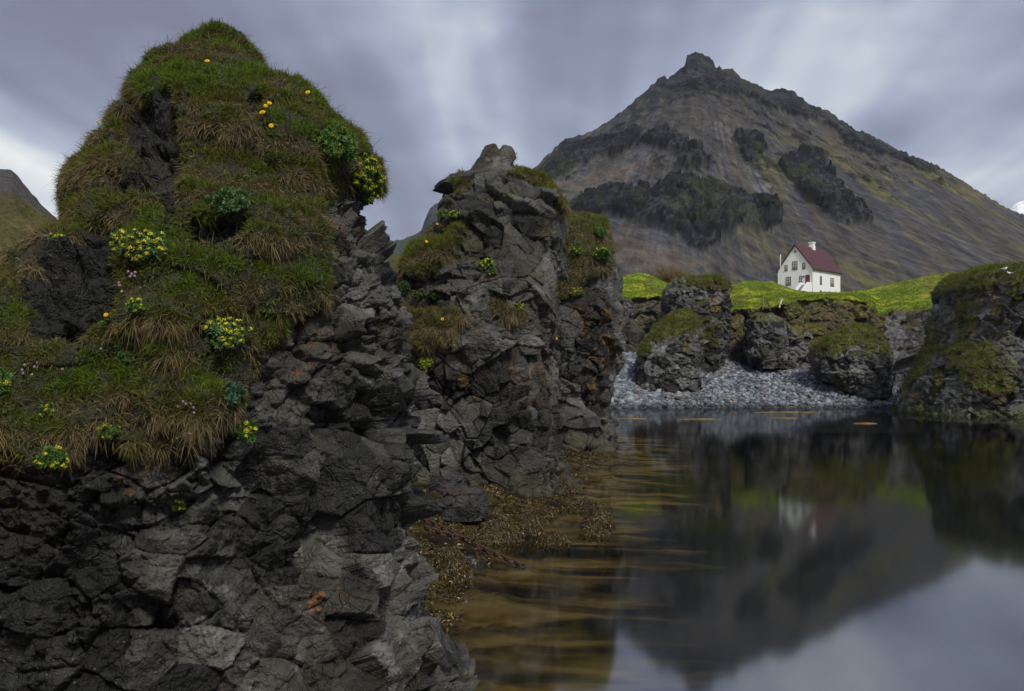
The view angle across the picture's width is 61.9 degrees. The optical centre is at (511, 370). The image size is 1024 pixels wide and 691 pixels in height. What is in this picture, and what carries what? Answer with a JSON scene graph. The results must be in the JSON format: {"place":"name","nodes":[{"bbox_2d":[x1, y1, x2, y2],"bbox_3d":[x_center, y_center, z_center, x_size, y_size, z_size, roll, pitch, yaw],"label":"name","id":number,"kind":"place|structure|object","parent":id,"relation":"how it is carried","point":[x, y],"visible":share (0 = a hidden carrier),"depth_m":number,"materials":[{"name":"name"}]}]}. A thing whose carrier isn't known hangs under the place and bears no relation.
{"place":"outdoors","nodes":[
{"label":"outdoors","id":0,"kind":"place"},
{"bbox_2d":[0,169,400,286],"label":"hill","id":1,"kind":"structure","parent":0,"point":[22,208],"depth_m":56.48,"materials":[{"name":"green plant"}]},
{"bbox_2d":[393,203,437,253],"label":"hill","id":2,"kind":"structure","parent":0,"point":[430,219],"depth_m":498.76,"materials":[{"name":"grey stone"}]},
{"bbox_2d":[0,0,1023,240],"label":"sky","id":3,"kind":"structure","parent":0,"point":[437,82],"materials":[{"name":"grey"}]},
{"bbox_2d":[395,52,1023,292],"bbox_3d":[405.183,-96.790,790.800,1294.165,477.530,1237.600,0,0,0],"label":"mountain","id":4,"kind":"structure","parent":0,"point":[699,163],"depth_m":448.31,"materials":[{"name":"grey stone"}]},
{"bbox_2d":[406,415,1023,690],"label":"sea bed","id":5,"kind":"object","parent":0,"point":[805,561],"visible":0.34,"depth_m":17.48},
{"bbox_2d":[0,23,479,690],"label":"sea stack","id":6,"kind":"object","parent":5,"relation":"on","point":[280,553],"visible":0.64,"depth_m":7.50,"materials":[{"name":"grey stone"}]},
{"bbox_2d":[0,455,8,461],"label":"roseroot plant","id":7,"kind":"object","parent":6,"relation":"on","point":[5,459],"visible":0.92,"depth_m":6.65,"materials":[{"name":"green plant"}]},
{"bbox_2d":[0,366,13,393],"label":"roseroot plant","id":8,"kind":"object","parent":6,"relation":"on","point":[5,378],"visible":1,"depth_m":6.72,"materials":[{"name":"green plant"}]},
{"bbox_2d":[38,402,58,417],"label":"roseroot plant","id":9,"kind":"object","parent":6,"relation":"on","point":[45,410],"visible":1,"depth_m":6.76,"materials":[{"name":"green plant"}]},
{"bbox_2d":[32,445,69,469],"bbox_3d":[-3.595,0.680,6.659,0.270,0.220,0.169,0,0,-32],"label":"roseroot plant","id":10,"kind":"object","parent":6,"relation":"on","point":[49,458],"visible":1,"depth_m":6.63,"materials":[{"name":"green plant"}]},
{"bbox_2d":[47,230,67,243],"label":"roseroot plant","id":11,"kind":"object","parent":6,"relation":"on","point":[54,237],"visible":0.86,"depth_m":7.61,"materials":[{"name":"green plant"}]},
{"bbox_2d":[97,313,110,325],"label":"dandelion","id":12,"kind":"object","parent":6,"relation":"on","point":[104,320],"visible":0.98,"depth_m":6.98,"materials":[{"name":"green plant"}]},
{"bbox_2d":[96,423,120,439],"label":"roseroot plant","id":13,"kind":"object","parent":6,"relation":"on","point":[111,429],"visible":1,"depth_m":6.83,"materials":[{"name":"green plant"}]},
{"bbox_2d":[109,228,132,256],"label":"roseroot plant","id":14,"kind":"object","parent":6,"relation":"on","point":[114,244],"visible":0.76,"depth_m":7.34,"materials":[{"name":"green plant"}]},
{"bbox_2d":[112,343,136,369],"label":"roseroot plant","id":15,"kind":"object","parent":6,"relation":"on","point":[122,354],"visible":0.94,"depth_m":7.05,"materials":[{"name":"green plant"}]},
{"bbox_2d":[120,452,139,467],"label":"roseroot plant","id":16,"kind":"object","parent":6,"relation":"on","point":[128,462],"visible":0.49,"depth_m":7.08,"materials":[{"name":"green plant"}]},
{"bbox_2d":[124,297,145,313],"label":"roseroot plant","id":17,"kind":"object","parent":6,"relation":"on","point":[136,305],"visible":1,"depth_m":6.94,"materials":[{"name":"green plant"}]},
{"bbox_2d":[115,228,175,262],"bbox_3d":[-3.119,-1.058,7.274,0.471,0.318,0.323,0,0,0],"label":"roseroot plant","id":18,"kind":"object","parent":6,"relation":"on","point":[145,244],"visible":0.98,"depth_m":7.19,"materials":[{"name":"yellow plant"}]},
{"bbox_2d":[171,499,186,511],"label":"roseroot plant","id":19,"kind":"object","parent":6,"relation":"attached to","point":[179,505],"visible":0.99,"depth_m":7.18,"materials":[{"name":"green plant"}]},
{"bbox_2d":[0,16,392,478],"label":"grass","id":20,"kind":"structure","parent":6,"relation":"on","point":[179,74],"depth_m":7.65,"materials":[{"name":"green plant"}]},
{"bbox_2d":[106,329,119,341],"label":"dandelion","id":21,"kind":"object","parent":20,"relation":"on","point":[115,332],"visible":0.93,"depth_m":6.99,"materials":[{"name":"green"}]},
{"bbox_2d":[200,315,252,350],"bbox_3d":[-2.400,-0.316,7.212,0.446,0.317,0.296,0,0,-30],"label":"roseroot plant","id":22,"kind":"object","parent":6,"relation":"on","point":[226,333],"visible":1,"depth_m":7.16,"materials":[{"name":"yellow plant"}]},
{"bbox_2d":[203,185,250,213],"bbox_3d":[-2.513,-1.509,7.571,0.354,0.275,0.314,0,0,-43],"label":"roseroot plant","id":23,"kind":"object","parent":6,"relation":"on","point":[223,202],"visible":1,"depth_m":7.51,"materials":[{"name":"green plant"}]},
{"bbox_2d":[223,380,247,405],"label":"roseroot plant","id":24,"kind":"object","parent":6,"relation":"on","point":[235,397],"visible":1,"depth_m":7.13,"materials":[{"name":"green plant"}]},
{"bbox_2d":[228,418,258,443],"bbox_3d":[-2.351,0.526,7.445,0.281,0.231,0.236,0,0,0],"label":"roseroot plant","id":25,"kind":"object","parent":6,"relation":"on","point":[242,432],"visible":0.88,"depth_m":7.41,"materials":[{"name":"green plant"}]},
{"bbox_2d":[265,101,276,125],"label":"dandelion","id":26,"kind":"object","parent":6,"relation":"on","point":[269,102],"visible":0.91,"depth_m":8.35,"materials":[{"name":"yellow"}]},
{"bbox_2d":[267,124,279,135],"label":"dandelion","id":27,"kind":"object","parent":6,"relation":"on","point":[271,126],"visible":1,"depth_m":8.25,"materials":[{"name":"yellow plant"}]},
{"bbox_2d":[325,196,339,206],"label":"roseroot plant","id":28,"kind":"object","parent":6,"relation":"on","point":[333,202],"visible":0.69,"depth_m":8.90,"materials":[{"name":"green plant"}]},
{"bbox_2d":[313,124,358,162],"bbox_3d":[-1.812,-2.312,8.687,0.501,0.429,0.348,0,0,0],"label":"roseroot plant","id":29,"kind":"object","parent":6,"relation":"on","point":[328,139],"visible":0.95,"depth_m":8.62,"materials":[{"name":"green plant"}]},
{"bbox_2d":[353,152,386,202],"bbox_3d":[-1.530,-2.082,9.253,0.284,0.567,0.455,0,0,35],"label":"roseroot plant","id":30,"kind":"object","parent":6,"relation":"attached to","point":[370,183],"visible":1,"depth_m":9.20,"materials":[{"name":"green plant"}]},
{"bbox_2d":[428,466,467,494],"bbox_3d":[-1.479,2.555,19.615,0.952,0.735,0.992,0,0,0],"label":"boulder","id":31,"kind":"object","parent":5,"relation":"on","point":[442,480],"visible":0.78,"depth_m":19.28,"materials":[{"name":"grey stone"}]},
{"bbox_2d":[429,546,474,582],"bbox_3d":[-0.983,3.304,13.524,0.803,1.021,0.673,0,0,0],"label":"seaweed mound","id":32,"kind":"object","parent":5,"relation":"on","point":[447,563],"visible":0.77,"depth_m":13.35,"materials":[{"name":"brown plant"}]},
{"bbox_2d":[437,485,489,521],"bbox_3d":[-0.997,2.721,17.628,1.071,0.672,1.016,0,0,0],"label":"boulder","id":33,"kind":"object","parent":5,"relation":"on","point":[462,503],"visible":0.98,"depth_m":17.27,"materials":[{"name":"grey stone"}]},
{"bbox_2d":[422,518,526,568],"bbox_3d":[-0.692,2.969,14.799,2.119,0.720,0.143,0,0,27],"label":"rusty chain","id":34,"kind":"object","parent":5,"relation":"on","point":[472,543],"visible":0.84,"depth_m":14.72,"materials":[{"name":"metal"}]},
{"bbox_2d":[394,143,579,497],"bbox_3d":[-1.271,-1.151,23.803,6.623,10.241,6.617,0,0,0],"label":"sea stack","id":35,"kind":"object","parent":5,"relation":"on","point":[493,414],"visible":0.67,"depth_m":21.28,"materials":[{"name":"grey stone"}]},
{"bbox_2d":[397,281,412,290],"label":"roseroot plant","id":36,"kind":"object","parent":35,"relation":"on","point":[402,285],"visible":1,"depth_m":21.49,"materials":[{"name":"green plant"}]},
{"bbox_2d":[412,288,423,299],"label":"roseroot plant","id":37,"kind":"object","parent":35,"relation":"on","point":[418,294],"visible":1,"depth_m":21.24,"materials":[{"name":"green plant"}]},
{"bbox_2d":[418,356,433,372],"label":"roseroot plant","id":38,"kind":"object","parent":35,"relation":"attached to","point":[426,363],"visible":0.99,"depth_m":20.95,"materials":[{"name":"green plant"}]},
{"bbox_2d":[429,288,441,299],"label":"roseroot plant","id":39,"kind":"object","parent":35,"relation":"on","point":[435,295],"visible":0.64,"depth_m":21.32,"materials":[{"name":"green plant"}]},
{"bbox_2d":[436,210,448,219],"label":"roseroot plant","id":40,"kind":"object","parent":35,"relation":"on","point":[443,213],"visible":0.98,"depth_m":21.88,"materials":[{"name":"green plant"}]},
{"bbox_2d":[447,210,459,217],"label":"roseroot plant","id":41,"kind":"object","parent":35,"relation":"on","point":[454,213],"visible":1,"depth_m":21.64,"materials":[{"name":"green plant"}]},
{"bbox_2d":[392,152,572,358],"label":"grass","id":42,"kind":"structure","parent":35,"relation":"on","point":[436,239],"depth_m":21.25,"materials":[{"name":"green plant"}]},
{"bbox_2d":[476,257,493,268],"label":"roseroot plant","id":43,"kind":"object","parent":35,"relation":"on","point":[487,262],"visible":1,"depth_m":20.88,"materials":[{"name":"green plant"}]},
{"bbox_2d":[486,266,496,275],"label":"roseroot plant","id":44,"kind":"object","parent":35,"relation":"on","point":[491,271],"visible":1,"depth_m":20.83,"materials":[{"name":"green plant"}]},
{"bbox_2d":[514,301,523,308],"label":"roseroot plant","id":45,"kind":"object","parent":35,"relation":"on","point":[518,305],"visible":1,"depth_m":21.09,"materials":[{"name":"green plant"}]},
{"bbox_2d":[477,517,524,545],"bbox_3d":[-0.240,3.308,16.647,1.081,0.941,0.874,0,0,0],"label":"seaweed mound","id":46,"kind":"object","parent":5,"relation":"on","point":[508,531],"visible":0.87,"depth_m":16.45,"materials":[{"name":"brown plant"}]},
{"bbox_2d":[407,444,627,651],"bbox_3d":[0.535,3.130,24.941,4.737,1.188,34.937,0,0,10],"label":"seaweed","id":47,"kind":"object","parent":5,"relation":"on","point":[444,592],"visible":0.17,"depth_m":16.77,"materials":[{"name":"brown plant"}]},
{"bbox_2d":[424,525,481,541],"bbox_3d":[-1.000,2.835,14.747,1.021,0.296,0.368,0,0,-12],"label":"rusty chain","id":48,"kind":"object","parent":47,"relation":"on","point":[452,535],"visible":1,"depth_m":14.68,"materials":[{"name":"metal"}]},
{"bbox_2d":[464,556,476,563],"bbox_3d":[-0.702,3.088,13.902,0.266,0.101,0.181,0,0,0],"label":"stone","id":49,"kind":"object","parent":47,"relation":"on","point":[470,560],"visible":0.82,"depth_m":13.83,"materials":[{"name":"grey stone"}]},
{"bbox_2d":[513,510,544,536],"bbox_3d":[0.258,3.285,17.310,0.863,0.921,0.694,0,0,0],"label":"seaweed mound","id":50,"kind":"object","parent":5,"relation":"on","point":[528,523],"visible":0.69,"depth_m":17.12,"materials":[{"name":"brown plant"}]},
{"bbox_2d":[535,531,571,548],"bbox_3d":[0.781,3.309,16.330,0.711,0.488,0.633,0,0,27],"label":"seaweed mound","id":51,"kind":"object","parent":5,"relation":"on","point":[556,540],"visible":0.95,"depth_m":16.18,"materials":[{"name":"brown plant"}]},
{"bbox_2d":[557,476,579,493],"bbox_3d":[1.215,3.315,22.967,1.313,0.982,1.094,0,0,0],"label":"seaweed mound","id":52,"kind":"object","parent":5,"relation":"on","point":[565,486],"visible":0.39,"depth_m":22.76,"materials":[{"name":"brown plant"}]},
{"bbox_2d":[564,499,612,515],"bbox_3d":[1.791,3.300,20.056,1.199,0.566,0.944,0,0,0],"label":"seaweed mound","id":53,"kind":"object","parent":5,"relation":"on","point":[580,507],"visible":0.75,"depth_m":19.87,"materials":[{"name":"brown plant"}]},
{"bbox_2d":[553,213,631,454],"bbox_3d":[2.760,-1.378,36.561,4.455,10.353,8.234,0,0,0],"label":"sea stack","id":54,"kind":"object","parent":5,"relation":"on","point":[589,356],"visible":0.52,"depth_m":32.90,"materials":[{"name":"grey stone"}]},
{"bbox_2d":[568,246,581,254],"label":"roseroot plant","id":55,"kind":"object","parent":54,"relation":"on","point":[575,250],"visible":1,"depth_m":32.74,"materials":[{"name":"green plant"}]},
{"bbox_2d":[569,287,583,296],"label":"roseroot plant","id":56,"kind":"object","parent":54,"relation":"on","point":[577,292],"visible":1,"depth_m":32.69,"materials":[{"name":"green plant"}]},
{"bbox_2d":[556,210,617,299],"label":"grass","id":57,"kind":"structure","parent":54,"relation":"on","point":[601,217],"depth_m":33.14,"materials":[{"name":"green plant"}]},
{"bbox_2d":[594,227,607,236],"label":"roseroot plant","id":58,"kind":"object","parent":54,"relation":"on","point":[601,231],"visible":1,"depth_m":33.17,"materials":[{"name":"green plant"}]},
{"bbox_2d":[593,246,611,258],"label":"roseroot plant","id":59,"kind":"object","parent":54,"relation":"on","point":[603,252],"visible":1,"depth_m":32.66,"materials":[{"name":"green plant"}]},
{"bbox_2d":[577,525,610,542],"bbox_3d":[1.657,3.316,17.160,0.621,0.433,0.665,0,0,-42],"label":"seaweed mound","id":60,"kind":"object","parent":5,"relation":"on","point":[598,533],"visible":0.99,"depth_m":16.98,"materials":[{"name":"brown plant"}]},
{"bbox_2d":[579,507,615,531],"bbox_3d":[1.828,3.337,18.232,0.810,0.880,0.679,0,0,0],"label":"seaweed mound","id":61,"kind":"object","parent":5,"relation":"on","point":[595,516],"visible":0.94,"depth_m":18.05,"materials":[{"name":"brown plant"}]},
{"bbox_2d":[753,411,816,412],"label":"floating seaweed","id":62,"kind":"object","parent":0,"point":[785,412],"visible":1,"depth_m":66.57,"materials":[{"name":"brown plant"}]},
{"bbox_2d":[611,272,1023,432],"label":"terrain","id":63,"kind":"structure","parent":0,"point":[904,333],"depth_m":88.43,"materials":[{"name":"stone"}]},
{"bbox_2d":[651,264,696,282],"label":"bare shrub","id":64,"kind":"object","parent":63,"relation":"on","point":[665,276],"visible":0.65,"depth_m":127.10,"materials":[{"name":"brown plant"}]},
{"bbox_2d":[658,276,733,372],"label":"rock","id":65,"kind":"object","parent":63,"relation":"on","point":[718,305],"visible":0.5,"depth_m":85.18,"materials":[{"name":"grey stone"}]},
{"bbox_2d":[660,273,733,349],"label":"grass","id":66,"kind":"structure","parent":65,"relation":"on","point":[720,277],"depth_m":85.42,"materials":[{"name":"green plant"}]},
{"bbox_2d":[609,351,899,410],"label":"pebbles","id":67,"kind":"object","parent":63,"relation":"on","point":[630,394],"visible":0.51,"depth_m":78.04,"materials":[{"name":"gravel"}]},
{"bbox_2d":[633,311,704,393],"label":"boulder","id":68,"kind":"object","parent":67,"relation":"on","point":[681,356],"visible":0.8,"depth_m":78.66,"materials":[{"name":"grey stone"}]},
{"bbox_2d":[636,307,704,369],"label":"grass","id":69,"kind":"structure","parent":68,"relation":"on","point":[655,329],"depth_m":79.63,"materials":[{"name":"green plant"}]},
{"bbox_2d":[742,312,790,368],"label":"rock","id":70,"kind":"object","parent":63,"relation":"on","point":[766,343],"visible":1,"depth_m":85.48,"materials":[{"name":"grey stone"}]},
{"bbox_2d":[622,272,950,374],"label":"grass","id":71,"kind":"structure","parent":63,"relation":"on","point":[795,297],"depth_m":100.07,"materials":[{"name":"green plant"}]},
{"bbox_2d":[803,332,812,342],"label":"rock","id":72,"kind":"object","parent":63,"relation":"on","point":[808,336],"visible":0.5,"depth_m":87.88,"materials":[{"name":"grey stone"}]},
{"bbox_2d":[776,242,841,292],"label":"house","id":73,"kind":"structure","parent":63,"relation":"on","point":[811,267],"depth_m":152.87,"materials":[{"name":"white paint"}]},
{"bbox_2d":[785,277,790,285],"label":"window","id":74,"kind":"structure","parent":73,"relation":"in","point":[788,279],"depth_m":153.42,"materials":[{"name":"grey glass"}]},
{"bbox_2d":[792,261,797,269],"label":"window","id":75,"kind":"structure","parent":73,"relation":"in","point":[794,264],"depth_m":152.52,"materials":[{"name":"grey glass"}]},
{"bbox_2d":[805,275,809,283],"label":"door","id":76,"kind":"structure","parent":73,"relation":"in","point":[807,277],"depth_m":150.71,"materials":[{"name":"red paint"}]},
{"bbox_2d":[830,278,833,286],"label":"window","id":77,"kind":"structure","parent":73,"relation":"in","point":[831,279],"depth_m":154.81,"materials":[{"name":"grey glass"}]},
{"bbox_2d":[808,324,893,398],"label":"boulder","id":78,"kind":"object","parent":63,"relation":"on","point":[862,373],"visible":0.91,"depth_m":77.31,"materials":[{"name":"grey stone"}]},
{"bbox_2d":[807,322,894,363],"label":"grass","id":79,"kind":"structure","parent":78,"relation":"on","point":[844,328],"depth_m":78.14,"materials":[{"name":"green plant"}]},
{"bbox_2d":[1010,201,1023,213],"bbox_3d":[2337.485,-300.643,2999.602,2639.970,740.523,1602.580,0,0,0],"label":"mountain","id":80,"kind":"structure","parent":0,"point":[1018,207],"depth_m":3155.78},
{"label":"water","id":81,"kind":"structure","parent":0,"visible":0},
{"bbox_2d":[679,418,722,419],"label":"floating seaweed","id":82,"kind":"object","parent":81,"relation":"on","point":[700,419],"visible":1,"depth_m":57.15,"materials":[{"name":"brown plant"}]},
{"bbox_2d":[767,417,799,418],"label":"floating seaweed","id":83,"kind":"object","parent":81,"relation":"on","point":[783,418],"visible":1,"depth_m":58.36,"materials":[{"name":"brown plant"}]},
{"bbox_2d":[887,264,1023,424],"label":"sea stack","id":84,"kind":"object","parent":81,"relation":"in","point":[999,323],"visible":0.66,"depth_m":62.69,"materials":[{"name":"grey stone"}]},
{"bbox_2d":[886,260,1023,419],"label":"grass","id":85,"kind":"structure","parent":84,"relation":"on","point":[970,271],"depth_m":64.03,"materials":[{"name":"green plant"}]}
]}

